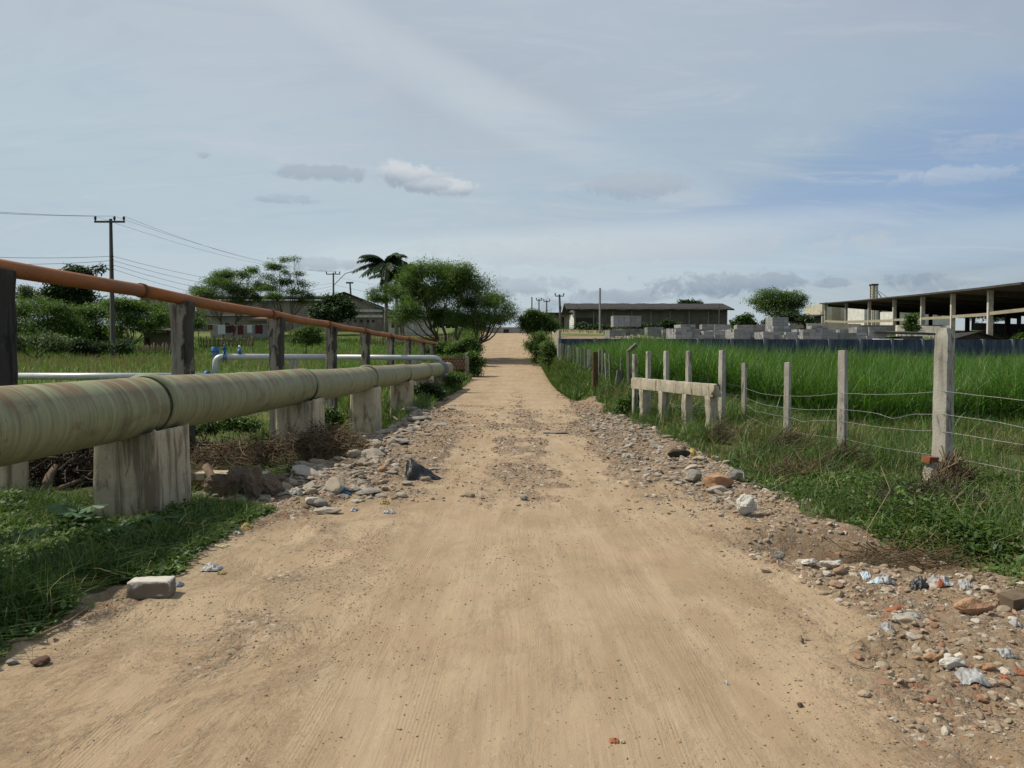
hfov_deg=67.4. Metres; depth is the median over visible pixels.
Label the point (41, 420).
green pipeline
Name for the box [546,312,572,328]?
house
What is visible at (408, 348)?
support pillar
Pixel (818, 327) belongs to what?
block stack
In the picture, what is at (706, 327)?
block stack
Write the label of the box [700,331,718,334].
block stack
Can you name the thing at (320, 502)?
rock
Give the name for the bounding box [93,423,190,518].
concrete pier
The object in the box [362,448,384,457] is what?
rock
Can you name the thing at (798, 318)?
dark bush
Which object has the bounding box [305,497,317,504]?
rock
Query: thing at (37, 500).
grass
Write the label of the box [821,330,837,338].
block stack
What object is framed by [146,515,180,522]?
castor plant
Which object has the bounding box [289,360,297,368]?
pipe post
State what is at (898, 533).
ground cover
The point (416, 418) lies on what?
rock
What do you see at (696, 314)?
block warehouse
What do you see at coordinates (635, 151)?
sky
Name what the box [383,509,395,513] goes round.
plastic scrap
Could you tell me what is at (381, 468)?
rock
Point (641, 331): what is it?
block stack
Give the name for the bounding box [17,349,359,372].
seed heads
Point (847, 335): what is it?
block stack
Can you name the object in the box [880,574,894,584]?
plastic scrap
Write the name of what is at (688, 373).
post fence
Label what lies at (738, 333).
block stack
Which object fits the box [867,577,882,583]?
plastic scrap
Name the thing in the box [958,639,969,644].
rock
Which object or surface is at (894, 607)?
tile shard
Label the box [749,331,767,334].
block stack
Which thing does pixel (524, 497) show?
rock
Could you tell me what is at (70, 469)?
brush pile
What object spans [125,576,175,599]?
broken block
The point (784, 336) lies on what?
block stack
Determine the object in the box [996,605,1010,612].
rock
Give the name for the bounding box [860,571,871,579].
plastic scrap
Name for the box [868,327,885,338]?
block stack
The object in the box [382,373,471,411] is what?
verge grass
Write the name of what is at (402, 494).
rock
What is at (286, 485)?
rock
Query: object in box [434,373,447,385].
concrete pier
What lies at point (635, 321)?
block stack
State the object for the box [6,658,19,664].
rock
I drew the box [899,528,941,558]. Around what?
stick
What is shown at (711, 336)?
block stack
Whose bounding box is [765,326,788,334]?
block stack
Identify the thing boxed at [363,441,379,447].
rock
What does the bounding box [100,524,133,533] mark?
castor plant
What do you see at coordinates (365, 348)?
support pillar
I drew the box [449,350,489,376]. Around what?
shrub
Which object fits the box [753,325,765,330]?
block stack
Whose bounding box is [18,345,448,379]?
white pipe
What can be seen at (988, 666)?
rock
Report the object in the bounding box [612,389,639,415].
verge bush
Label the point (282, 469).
brush pile
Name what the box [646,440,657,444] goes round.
rock
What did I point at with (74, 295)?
leafy dark tree
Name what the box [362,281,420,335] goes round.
feathery tree
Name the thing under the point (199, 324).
field bush
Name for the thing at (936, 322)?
house
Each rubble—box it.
[192,402,435,501]
[577,412,810,509]
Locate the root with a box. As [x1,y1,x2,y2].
[39,464,58,491]
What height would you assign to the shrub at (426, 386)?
1.184 m
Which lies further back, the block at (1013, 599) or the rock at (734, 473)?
the rock at (734, 473)
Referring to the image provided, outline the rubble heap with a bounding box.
[597,334,661,338]
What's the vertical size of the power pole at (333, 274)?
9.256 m
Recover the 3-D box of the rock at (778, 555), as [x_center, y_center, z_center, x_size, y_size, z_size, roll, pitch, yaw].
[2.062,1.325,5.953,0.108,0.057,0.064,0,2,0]
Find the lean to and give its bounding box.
[141,326,170,350]
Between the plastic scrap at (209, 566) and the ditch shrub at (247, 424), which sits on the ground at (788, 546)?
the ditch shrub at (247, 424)
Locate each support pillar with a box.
[0,268,28,492]
[168,301,195,459]
[267,317,285,436]
[325,326,337,411]
[360,332,370,365]
[386,337,394,387]
[404,340,411,364]
[419,342,425,363]
[429,344,434,360]
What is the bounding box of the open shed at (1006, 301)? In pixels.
[819,282,1023,335]
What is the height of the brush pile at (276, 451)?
1.356 m
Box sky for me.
[0,0,1023,329]
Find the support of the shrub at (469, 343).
on the ground at (788, 546)
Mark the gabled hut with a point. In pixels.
(970, 336)
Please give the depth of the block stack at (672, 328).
53.59 m
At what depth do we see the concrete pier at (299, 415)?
13.10 m
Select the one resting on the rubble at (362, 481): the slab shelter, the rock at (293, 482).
the rock at (293, 482)
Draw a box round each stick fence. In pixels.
[137,342,171,356]
[199,336,254,347]
[359,333,461,346]
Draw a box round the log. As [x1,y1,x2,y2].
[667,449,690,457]
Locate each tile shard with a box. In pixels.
[885,605,904,610]
[1000,674,1010,681]
[1005,667,1023,674]
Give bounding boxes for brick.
[921,455,938,463]
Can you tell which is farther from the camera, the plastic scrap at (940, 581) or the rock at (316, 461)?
the rock at (316, 461)
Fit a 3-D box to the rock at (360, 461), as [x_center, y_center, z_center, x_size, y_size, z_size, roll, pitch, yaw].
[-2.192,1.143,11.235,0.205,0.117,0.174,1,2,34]
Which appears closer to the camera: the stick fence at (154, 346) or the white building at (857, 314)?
the stick fence at (154, 346)
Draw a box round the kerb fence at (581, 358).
[560,343,590,368]
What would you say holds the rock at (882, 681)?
on the dirt road
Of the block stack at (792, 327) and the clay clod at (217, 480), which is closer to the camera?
the clay clod at (217, 480)
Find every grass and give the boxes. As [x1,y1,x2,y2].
[0,475,276,652]
[17,334,463,421]
[191,460,247,486]
[196,410,269,447]
[252,327,702,438]
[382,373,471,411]
[382,395,437,428]
[537,355,609,400]
[559,330,1023,429]
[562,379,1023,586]
[567,376,1023,577]
[753,394,1023,442]
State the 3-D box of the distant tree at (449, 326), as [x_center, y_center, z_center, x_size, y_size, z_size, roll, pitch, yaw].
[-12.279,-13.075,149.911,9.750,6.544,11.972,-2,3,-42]
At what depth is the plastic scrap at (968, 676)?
3.74 m
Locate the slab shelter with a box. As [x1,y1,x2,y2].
[874,331,935,338]
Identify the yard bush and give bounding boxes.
[572,321,615,329]
[624,317,683,328]
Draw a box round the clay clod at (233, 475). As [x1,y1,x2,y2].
[224,465,246,494]
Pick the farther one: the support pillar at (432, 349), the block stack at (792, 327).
the block stack at (792, 327)
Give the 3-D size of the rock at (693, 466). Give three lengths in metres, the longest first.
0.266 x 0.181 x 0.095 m
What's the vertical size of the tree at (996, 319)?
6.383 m
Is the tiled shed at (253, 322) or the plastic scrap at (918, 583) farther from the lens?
the tiled shed at (253, 322)
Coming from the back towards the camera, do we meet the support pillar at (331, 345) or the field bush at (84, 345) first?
the field bush at (84, 345)
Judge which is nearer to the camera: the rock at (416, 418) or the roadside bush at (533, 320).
the rock at (416, 418)
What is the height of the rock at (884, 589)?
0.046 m
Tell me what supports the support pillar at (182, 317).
on the ground at (788, 546)
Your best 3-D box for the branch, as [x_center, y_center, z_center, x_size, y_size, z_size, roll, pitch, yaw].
[-5.591,1.393,8.895,0.103,0.431,1.267,1,2,30]
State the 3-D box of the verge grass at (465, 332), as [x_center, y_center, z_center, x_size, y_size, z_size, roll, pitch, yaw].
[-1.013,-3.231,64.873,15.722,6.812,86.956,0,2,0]
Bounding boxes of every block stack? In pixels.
[605,330,625,338]
[611,316,629,328]
[625,316,640,328]
[626,330,639,336]
[634,329,644,334]
[644,327,662,337]
[661,330,666,337]
[666,328,685,338]
[668,329,691,338]
[674,324,694,329]
[689,335,703,338]
[691,331,699,334]
[699,324,716,330]
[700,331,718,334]
[704,335,719,338]
[713,332,724,334]
[714,324,729,329]
[725,329,749,338]
[734,325,753,330]
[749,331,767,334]
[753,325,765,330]
[754,332,779,338]
[765,317,787,326]
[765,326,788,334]
[780,335,788,338]
[783,332,799,334]
[786,335,799,338]
[788,325,795,331]
[792,329,813,331]
[800,330,821,338]
[807,325,827,328]
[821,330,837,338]
[836,329,848,332]
[836,333,856,338]
[848,327,867,335]
[857,336,871,338]
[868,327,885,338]
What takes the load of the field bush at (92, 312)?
on the ground at (788, 546)
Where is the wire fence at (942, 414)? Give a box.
[653,328,1023,472]
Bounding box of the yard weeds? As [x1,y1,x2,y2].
[557,326,1017,338]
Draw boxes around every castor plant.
[0,527,48,543]
[43,504,108,523]
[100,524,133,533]
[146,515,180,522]
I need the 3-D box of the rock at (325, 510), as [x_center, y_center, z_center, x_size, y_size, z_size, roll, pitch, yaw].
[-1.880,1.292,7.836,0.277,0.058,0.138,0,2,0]
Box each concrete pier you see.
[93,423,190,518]
[276,397,324,451]
[350,386,381,435]
[390,380,413,417]
[415,376,433,384]
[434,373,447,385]
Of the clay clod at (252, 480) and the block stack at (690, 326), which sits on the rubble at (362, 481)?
the clay clod at (252, 480)
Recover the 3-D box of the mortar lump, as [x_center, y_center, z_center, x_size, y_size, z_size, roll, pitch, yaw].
[5.485,1.177,9.986,0.295,0.333,0.288,0,2,0]
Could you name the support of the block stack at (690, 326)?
on the ground at (788, 546)
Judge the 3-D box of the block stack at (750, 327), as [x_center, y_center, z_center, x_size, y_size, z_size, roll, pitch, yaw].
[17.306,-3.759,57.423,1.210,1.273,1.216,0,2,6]
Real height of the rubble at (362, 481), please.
0.798 m
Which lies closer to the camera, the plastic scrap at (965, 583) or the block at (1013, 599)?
the block at (1013, 599)
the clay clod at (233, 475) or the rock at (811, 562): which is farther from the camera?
the clay clod at (233, 475)
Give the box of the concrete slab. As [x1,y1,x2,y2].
[191,470,270,479]
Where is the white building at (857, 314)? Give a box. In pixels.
[848,308,885,324]
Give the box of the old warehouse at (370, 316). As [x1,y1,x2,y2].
[196,292,394,331]
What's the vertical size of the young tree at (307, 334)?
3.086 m
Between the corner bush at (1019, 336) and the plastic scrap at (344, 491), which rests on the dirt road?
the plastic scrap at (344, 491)
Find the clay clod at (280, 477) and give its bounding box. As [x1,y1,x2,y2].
[275,473,289,483]
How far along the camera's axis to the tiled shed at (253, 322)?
85.84 m
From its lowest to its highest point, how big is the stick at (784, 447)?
0.247 m
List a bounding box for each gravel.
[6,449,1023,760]
[219,394,797,511]
[651,491,1023,735]
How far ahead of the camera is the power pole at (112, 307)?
59.66 m
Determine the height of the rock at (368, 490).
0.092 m
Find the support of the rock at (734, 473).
on the ground at (788, 546)
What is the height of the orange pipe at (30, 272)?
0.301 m
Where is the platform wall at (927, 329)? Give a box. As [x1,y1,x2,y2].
[806,323,949,337]
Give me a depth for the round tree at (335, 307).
96.54 m
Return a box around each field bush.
[15,282,41,301]
[15,294,45,332]
[17,294,94,347]
[17,328,77,358]
[60,300,119,344]
[60,335,138,357]
[94,293,170,347]
[165,307,210,332]
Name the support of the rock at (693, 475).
on the ground at (788, 546)
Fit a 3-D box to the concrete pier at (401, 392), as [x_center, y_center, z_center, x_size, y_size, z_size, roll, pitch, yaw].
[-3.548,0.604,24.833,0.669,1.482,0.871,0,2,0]
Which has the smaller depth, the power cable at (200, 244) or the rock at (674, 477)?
the rock at (674, 477)
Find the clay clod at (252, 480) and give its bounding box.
[241,464,265,499]
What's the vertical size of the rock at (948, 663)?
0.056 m
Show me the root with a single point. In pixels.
(50, 473)
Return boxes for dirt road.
[0,332,1023,767]
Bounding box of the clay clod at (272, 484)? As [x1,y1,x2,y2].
[261,472,282,496]
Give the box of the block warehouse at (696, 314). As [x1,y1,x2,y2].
[562,303,733,329]
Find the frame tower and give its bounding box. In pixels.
[869,284,884,324]
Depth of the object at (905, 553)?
6.51 m
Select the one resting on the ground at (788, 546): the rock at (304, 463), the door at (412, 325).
the rock at (304, 463)
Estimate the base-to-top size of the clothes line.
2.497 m
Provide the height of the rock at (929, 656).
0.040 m
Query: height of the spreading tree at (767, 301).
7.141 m
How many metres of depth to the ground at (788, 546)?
5.18 m
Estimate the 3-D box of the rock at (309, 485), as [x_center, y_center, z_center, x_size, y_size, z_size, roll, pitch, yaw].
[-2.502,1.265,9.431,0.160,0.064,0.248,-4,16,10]
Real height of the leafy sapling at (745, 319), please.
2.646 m
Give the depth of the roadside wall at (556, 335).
51.01 m
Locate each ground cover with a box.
[709,453,1023,586]
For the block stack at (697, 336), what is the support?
on the ground at (788, 546)
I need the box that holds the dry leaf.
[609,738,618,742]
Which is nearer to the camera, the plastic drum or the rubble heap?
the rubble heap
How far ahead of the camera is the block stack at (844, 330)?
55.08 m
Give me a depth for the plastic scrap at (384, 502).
8.40 m
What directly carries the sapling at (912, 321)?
on the ground at (788, 546)
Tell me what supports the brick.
on the mortar lump
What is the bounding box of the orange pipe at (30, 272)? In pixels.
[0,259,436,344]
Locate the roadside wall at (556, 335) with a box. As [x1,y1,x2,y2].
[550,330,560,355]
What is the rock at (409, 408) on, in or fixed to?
on the ground at (788, 546)
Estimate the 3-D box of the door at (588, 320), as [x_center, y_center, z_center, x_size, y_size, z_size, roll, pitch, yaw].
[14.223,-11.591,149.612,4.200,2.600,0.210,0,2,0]
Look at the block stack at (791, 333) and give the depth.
53.37 m
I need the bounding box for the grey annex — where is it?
[791,314,823,328]
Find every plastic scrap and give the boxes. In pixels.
[176,581,184,586]
[200,562,222,570]
[215,543,229,546]
[241,522,252,528]
[283,487,302,495]
[339,487,353,494]
[379,500,389,503]
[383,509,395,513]
[689,448,699,455]
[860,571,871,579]
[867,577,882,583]
[879,621,894,633]
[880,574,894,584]
[892,612,919,618]
[909,575,928,589]
[926,574,954,587]
[934,577,943,586]
[954,667,990,686]
[957,577,972,588]
[996,647,1017,658]
[1009,618,1022,626]
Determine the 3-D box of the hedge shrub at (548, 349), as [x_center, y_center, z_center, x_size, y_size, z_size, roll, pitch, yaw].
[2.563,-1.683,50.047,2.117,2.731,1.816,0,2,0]
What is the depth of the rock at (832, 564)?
5.64 m
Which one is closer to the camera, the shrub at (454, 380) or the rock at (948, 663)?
the rock at (948, 663)
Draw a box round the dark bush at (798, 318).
[757,310,814,326]
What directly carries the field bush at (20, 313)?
on the ground at (788, 546)
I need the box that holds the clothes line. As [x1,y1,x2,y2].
[198,324,268,343]
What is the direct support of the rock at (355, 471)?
on the ground at (788, 546)
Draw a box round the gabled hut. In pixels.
[932,332,1004,339]
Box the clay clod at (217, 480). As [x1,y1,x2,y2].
[201,473,230,495]
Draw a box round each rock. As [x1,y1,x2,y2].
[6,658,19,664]
[29,655,50,665]
[281,481,291,490]
[289,478,297,485]
[291,461,315,466]
[292,465,320,476]
[302,482,314,489]
[304,488,317,494]
[305,476,314,480]
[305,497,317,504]
[309,459,326,463]
[313,498,327,506]
[313,507,341,513]
[325,477,344,493]
[343,458,353,463]
[346,449,360,457]
[351,470,363,474]
[351,499,361,502]
[355,487,381,494]
[356,458,368,465]
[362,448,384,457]
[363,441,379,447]
[363,462,372,465]
[366,439,382,445]
[379,466,386,471]
[386,470,398,473]
[391,438,409,443]
[396,492,408,497]
[401,406,417,412]
[401,481,412,484]
[406,416,430,421]
[420,476,430,480]
[433,422,446,425]
[464,492,474,497]
[520,495,527,500]
[542,431,568,433]
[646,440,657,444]
[662,435,673,438]
[669,475,679,480]
[684,464,697,469]
[684,469,701,482]
[692,456,705,460]
[703,473,733,487]
[706,485,727,492]
[711,496,717,502]
[727,469,742,479]
[736,494,756,514]
[737,472,746,481]
[771,551,784,558]
[801,558,816,565]
[819,560,843,568]
[823,571,830,576]
[829,580,843,587]
[832,566,845,574]
[875,661,889,668]
[875,679,891,684]
[880,587,894,592]
[895,615,914,623]
[909,566,922,573]
[909,629,921,633]
[922,652,937,660]
[939,657,965,669]
[953,597,995,615]
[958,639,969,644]
[970,618,981,623]
[971,584,980,589]
[980,663,996,670]
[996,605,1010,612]
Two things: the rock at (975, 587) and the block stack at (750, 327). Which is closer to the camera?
the rock at (975, 587)
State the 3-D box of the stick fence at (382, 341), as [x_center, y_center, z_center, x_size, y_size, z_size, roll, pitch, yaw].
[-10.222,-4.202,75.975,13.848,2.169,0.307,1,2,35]
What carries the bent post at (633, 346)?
on the ground at (788, 546)
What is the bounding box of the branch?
[52,478,82,490]
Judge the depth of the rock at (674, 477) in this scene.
10.10 m
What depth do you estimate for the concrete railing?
18.24 m
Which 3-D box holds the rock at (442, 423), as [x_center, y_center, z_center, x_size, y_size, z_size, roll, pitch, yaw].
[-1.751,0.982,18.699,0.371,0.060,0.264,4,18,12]
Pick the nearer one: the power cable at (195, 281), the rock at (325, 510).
the rock at (325, 510)
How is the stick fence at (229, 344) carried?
on the ground at (788, 546)
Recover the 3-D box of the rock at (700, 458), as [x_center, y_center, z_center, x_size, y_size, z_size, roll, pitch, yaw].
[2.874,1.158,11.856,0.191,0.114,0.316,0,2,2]
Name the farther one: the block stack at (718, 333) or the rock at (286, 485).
the block stack at (718, 333)
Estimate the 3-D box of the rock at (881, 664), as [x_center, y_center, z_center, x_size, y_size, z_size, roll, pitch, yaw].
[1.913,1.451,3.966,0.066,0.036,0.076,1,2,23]
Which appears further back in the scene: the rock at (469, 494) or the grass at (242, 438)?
the grass at (242, 438)
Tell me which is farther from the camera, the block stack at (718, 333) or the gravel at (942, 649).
the block stack at (718, 333)
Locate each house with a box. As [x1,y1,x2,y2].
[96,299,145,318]
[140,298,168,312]
[205,315,257,337]
[388,315,432,335]
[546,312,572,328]
[880,311,949,325]
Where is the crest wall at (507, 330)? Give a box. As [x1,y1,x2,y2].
[459,327,525,332]
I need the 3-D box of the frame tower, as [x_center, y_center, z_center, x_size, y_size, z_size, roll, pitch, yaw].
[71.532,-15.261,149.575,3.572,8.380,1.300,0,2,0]
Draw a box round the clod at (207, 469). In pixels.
[202,463,214,476]
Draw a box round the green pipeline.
[0,362,453,466]
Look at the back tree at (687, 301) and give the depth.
173.78 m
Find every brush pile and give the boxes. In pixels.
[28,447,201,489]
[189,423,259,469]
[190,417,388,472]
[212,453,314,474]
[243,432,275,453]
[244,429,333,472]
[737,442,856,486]
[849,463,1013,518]
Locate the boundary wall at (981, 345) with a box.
[558,338,1023,361]
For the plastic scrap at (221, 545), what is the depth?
6.44 m
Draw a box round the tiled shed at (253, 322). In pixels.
[244,317,267,339]
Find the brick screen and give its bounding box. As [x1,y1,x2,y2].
[441,356,468,374]
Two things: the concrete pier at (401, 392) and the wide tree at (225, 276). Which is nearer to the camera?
the concrete pier at (401, 392)
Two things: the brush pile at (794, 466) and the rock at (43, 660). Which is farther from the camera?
the brush pile at (794, 466)
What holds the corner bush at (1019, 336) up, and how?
on the ground at (788, 546)
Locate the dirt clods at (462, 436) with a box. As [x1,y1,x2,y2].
[248,404,767,521]
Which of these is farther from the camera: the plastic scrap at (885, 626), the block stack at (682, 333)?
the block stack at (682, 333)
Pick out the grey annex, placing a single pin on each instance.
(817, 319)
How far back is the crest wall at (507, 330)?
113.14 m
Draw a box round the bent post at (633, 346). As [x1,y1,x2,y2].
[627,342,637,391]
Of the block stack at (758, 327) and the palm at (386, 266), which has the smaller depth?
the block stack at (758, 327)
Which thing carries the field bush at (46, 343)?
on the ground at (788, 546)
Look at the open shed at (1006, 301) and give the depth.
88.21 m
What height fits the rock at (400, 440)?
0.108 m
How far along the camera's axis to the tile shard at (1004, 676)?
3.76 m
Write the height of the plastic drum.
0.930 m
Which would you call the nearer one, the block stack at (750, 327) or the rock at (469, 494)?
the rock at (469, 494)
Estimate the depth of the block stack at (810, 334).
50.97 m
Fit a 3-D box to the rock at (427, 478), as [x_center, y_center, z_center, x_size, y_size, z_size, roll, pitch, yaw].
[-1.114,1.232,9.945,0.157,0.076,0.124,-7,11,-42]
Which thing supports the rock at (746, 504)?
on the ground at (788, 546)
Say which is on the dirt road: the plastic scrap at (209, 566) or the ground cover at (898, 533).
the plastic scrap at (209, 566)
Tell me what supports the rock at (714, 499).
on the dirt road
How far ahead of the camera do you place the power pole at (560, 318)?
111.59 m
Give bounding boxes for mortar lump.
[922,462,938,482]
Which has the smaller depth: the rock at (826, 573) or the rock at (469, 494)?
the rock at (826, 573)
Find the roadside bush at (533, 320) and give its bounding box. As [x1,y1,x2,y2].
[514,307,562,353]
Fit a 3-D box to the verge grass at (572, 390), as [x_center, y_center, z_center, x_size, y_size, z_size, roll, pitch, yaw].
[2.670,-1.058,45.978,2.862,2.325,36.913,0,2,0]
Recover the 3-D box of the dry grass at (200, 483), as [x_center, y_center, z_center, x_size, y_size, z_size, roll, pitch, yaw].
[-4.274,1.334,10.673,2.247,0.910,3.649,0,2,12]
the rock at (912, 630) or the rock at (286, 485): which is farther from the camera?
the rock at (286, 485)
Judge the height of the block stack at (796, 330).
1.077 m
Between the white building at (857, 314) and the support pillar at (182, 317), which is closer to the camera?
the support pillar at (182, 317)
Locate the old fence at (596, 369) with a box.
[592,349,622,389]
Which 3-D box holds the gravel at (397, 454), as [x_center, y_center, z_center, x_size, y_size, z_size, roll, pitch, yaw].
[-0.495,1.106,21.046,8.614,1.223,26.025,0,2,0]
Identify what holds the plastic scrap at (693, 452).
on the ground at (788, 546)
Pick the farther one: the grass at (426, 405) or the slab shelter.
the slab shelter
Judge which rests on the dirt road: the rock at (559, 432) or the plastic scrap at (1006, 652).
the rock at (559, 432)
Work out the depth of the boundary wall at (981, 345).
48.88 m
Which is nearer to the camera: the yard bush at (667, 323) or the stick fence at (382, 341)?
the stick fence at (382, 341)
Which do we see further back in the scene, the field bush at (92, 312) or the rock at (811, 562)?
the field bush at (92, 312)
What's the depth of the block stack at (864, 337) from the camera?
52.81 m
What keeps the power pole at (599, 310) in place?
on the ground at (788, 546)
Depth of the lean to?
69.90 m
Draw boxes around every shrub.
[195,414,267,443]
[325,405,346,431]
[414,380,447,400]
[419,340,457,354]
[440,372,470,391]
[441,335,485,354]
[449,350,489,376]
[522,327,553,365]
[536,337,556,371]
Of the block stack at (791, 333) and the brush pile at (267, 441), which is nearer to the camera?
the brush pile at (267, 441)
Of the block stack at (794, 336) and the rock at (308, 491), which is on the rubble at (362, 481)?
the rock at (308, 491)
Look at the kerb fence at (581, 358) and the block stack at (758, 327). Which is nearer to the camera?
the kerb fence at (581, 358)
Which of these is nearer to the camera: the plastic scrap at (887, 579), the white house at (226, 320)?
the plastic scrap at (887, 579)
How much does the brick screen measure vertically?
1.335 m
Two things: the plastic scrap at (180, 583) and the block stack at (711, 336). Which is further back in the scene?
the block stack at (711, 336)
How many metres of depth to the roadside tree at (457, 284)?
64.50 m
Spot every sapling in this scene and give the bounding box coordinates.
[729,312,758,328]
[900,312,922,335]
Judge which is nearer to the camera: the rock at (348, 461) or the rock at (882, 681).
the rock at (882, 681)
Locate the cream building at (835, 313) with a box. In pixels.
[805,304,844,323]
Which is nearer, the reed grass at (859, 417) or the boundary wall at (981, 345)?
the reed grass at (859, 417)
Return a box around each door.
[146,338,149,347]
[225,323,228,332]
[410,321,413,332]
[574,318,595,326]
[832,307,840,319]
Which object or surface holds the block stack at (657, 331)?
on the ground at (788, 546)
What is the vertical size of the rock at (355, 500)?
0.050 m
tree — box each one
[34,261,108,309]
[186,265,270,338]
[252,255,318,338]
[284,325,325,353]
[304,291,361,323]
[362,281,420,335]
[384,253,522,343]
[423,305,466,327]
[677,297,703,303]
[740,285,814,316]
[958,316,1004,322]
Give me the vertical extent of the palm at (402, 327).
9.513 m
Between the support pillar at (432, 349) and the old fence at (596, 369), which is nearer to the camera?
the old fence at (596, 369)
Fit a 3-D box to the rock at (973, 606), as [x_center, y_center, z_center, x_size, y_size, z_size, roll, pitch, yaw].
[2.795,1.337,4.635,0.251,0.113,0.119,0,2,0]
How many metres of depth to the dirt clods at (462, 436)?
13.84 m
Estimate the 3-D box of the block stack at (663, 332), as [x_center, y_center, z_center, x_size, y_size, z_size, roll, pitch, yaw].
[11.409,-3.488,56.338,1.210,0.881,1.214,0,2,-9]
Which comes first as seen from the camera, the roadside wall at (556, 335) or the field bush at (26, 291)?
the roadside wall at (556, 335)
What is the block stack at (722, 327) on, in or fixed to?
on the ground at (788, 546)
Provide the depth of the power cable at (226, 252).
78.10 m
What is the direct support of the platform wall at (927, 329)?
on the ground at (788, 546)
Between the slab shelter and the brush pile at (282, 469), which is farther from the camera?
the slab shelter
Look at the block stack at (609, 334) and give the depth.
53.96 m
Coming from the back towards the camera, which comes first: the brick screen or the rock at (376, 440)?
the brick screen
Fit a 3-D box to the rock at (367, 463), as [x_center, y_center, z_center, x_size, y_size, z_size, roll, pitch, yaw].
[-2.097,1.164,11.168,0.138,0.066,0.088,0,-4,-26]
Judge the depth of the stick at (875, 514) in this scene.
7.17 m
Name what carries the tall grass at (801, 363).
on the ground at (788, 546)
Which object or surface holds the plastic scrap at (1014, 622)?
on the ground at (788, 546)
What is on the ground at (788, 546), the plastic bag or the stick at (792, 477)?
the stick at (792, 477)
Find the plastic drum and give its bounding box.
[211,347,218,357]
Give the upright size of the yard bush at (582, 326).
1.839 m
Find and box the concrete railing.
[631,378,721,431]
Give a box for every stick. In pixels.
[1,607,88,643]
[738,441,824,460]
[771,449,829,489]
[848,661,872,669]
[865,466,890,555]
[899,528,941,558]
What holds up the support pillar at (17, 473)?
on the ground at (788, 546)
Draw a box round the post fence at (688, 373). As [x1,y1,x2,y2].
[632,351,691,417]
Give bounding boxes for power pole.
[94,216,124,357]
[326,271,351,293]
[536,298,541,311]
[555,293,563,328]
[599,288,600,332]
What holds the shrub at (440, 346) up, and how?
on the ground at (788, 546)
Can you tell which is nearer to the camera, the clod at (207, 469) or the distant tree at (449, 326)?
the clod at (207, 469)
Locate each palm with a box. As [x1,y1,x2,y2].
[351,253,406,337]
[368,269,404,334]
[376,261,413,335]
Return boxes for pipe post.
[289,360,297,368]
[411,360,418,383]
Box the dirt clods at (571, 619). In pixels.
[19,485,1023,767]
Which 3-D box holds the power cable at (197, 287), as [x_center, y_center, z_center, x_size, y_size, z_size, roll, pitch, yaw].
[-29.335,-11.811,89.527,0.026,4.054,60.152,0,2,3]
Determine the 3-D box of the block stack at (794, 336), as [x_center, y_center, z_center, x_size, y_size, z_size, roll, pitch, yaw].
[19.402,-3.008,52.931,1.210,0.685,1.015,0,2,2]
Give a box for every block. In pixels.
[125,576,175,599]
[997,588,1023,611]
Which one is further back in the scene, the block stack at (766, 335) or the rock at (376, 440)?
the block stack at (766, 335)
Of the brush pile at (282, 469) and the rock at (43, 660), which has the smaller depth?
the rock at (43, 660)
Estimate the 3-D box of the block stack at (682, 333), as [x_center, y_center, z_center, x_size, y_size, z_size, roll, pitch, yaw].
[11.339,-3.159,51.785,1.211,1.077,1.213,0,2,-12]
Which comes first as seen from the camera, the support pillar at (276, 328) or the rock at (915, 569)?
the rock at (915, 569)
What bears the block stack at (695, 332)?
on the ground at (788, 546)
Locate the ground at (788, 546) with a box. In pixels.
[0,328,1023,754]
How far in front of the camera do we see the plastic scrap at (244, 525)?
7.14 m
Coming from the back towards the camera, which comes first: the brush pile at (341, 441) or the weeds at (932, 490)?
the brush pile at (341, 441)
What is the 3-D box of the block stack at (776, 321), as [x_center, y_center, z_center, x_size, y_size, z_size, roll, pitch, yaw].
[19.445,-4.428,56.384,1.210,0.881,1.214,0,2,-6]
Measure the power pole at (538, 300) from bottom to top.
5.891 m
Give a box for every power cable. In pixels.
[0,256,108,257]
[3,212,78,215]
[96,216,309,270]
[114,269,331,301]
[115,216,321,270]
[115,265,327,296]
[116,261,330,290]
[117,257,330,286]
[129,218,334,271]
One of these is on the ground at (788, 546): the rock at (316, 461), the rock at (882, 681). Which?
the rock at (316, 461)
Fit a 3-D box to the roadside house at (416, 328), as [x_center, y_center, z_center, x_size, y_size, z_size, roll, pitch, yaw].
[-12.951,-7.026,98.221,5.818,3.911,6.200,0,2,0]
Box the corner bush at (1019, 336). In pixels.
[1007,329,1023,339]
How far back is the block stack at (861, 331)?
53.75 m

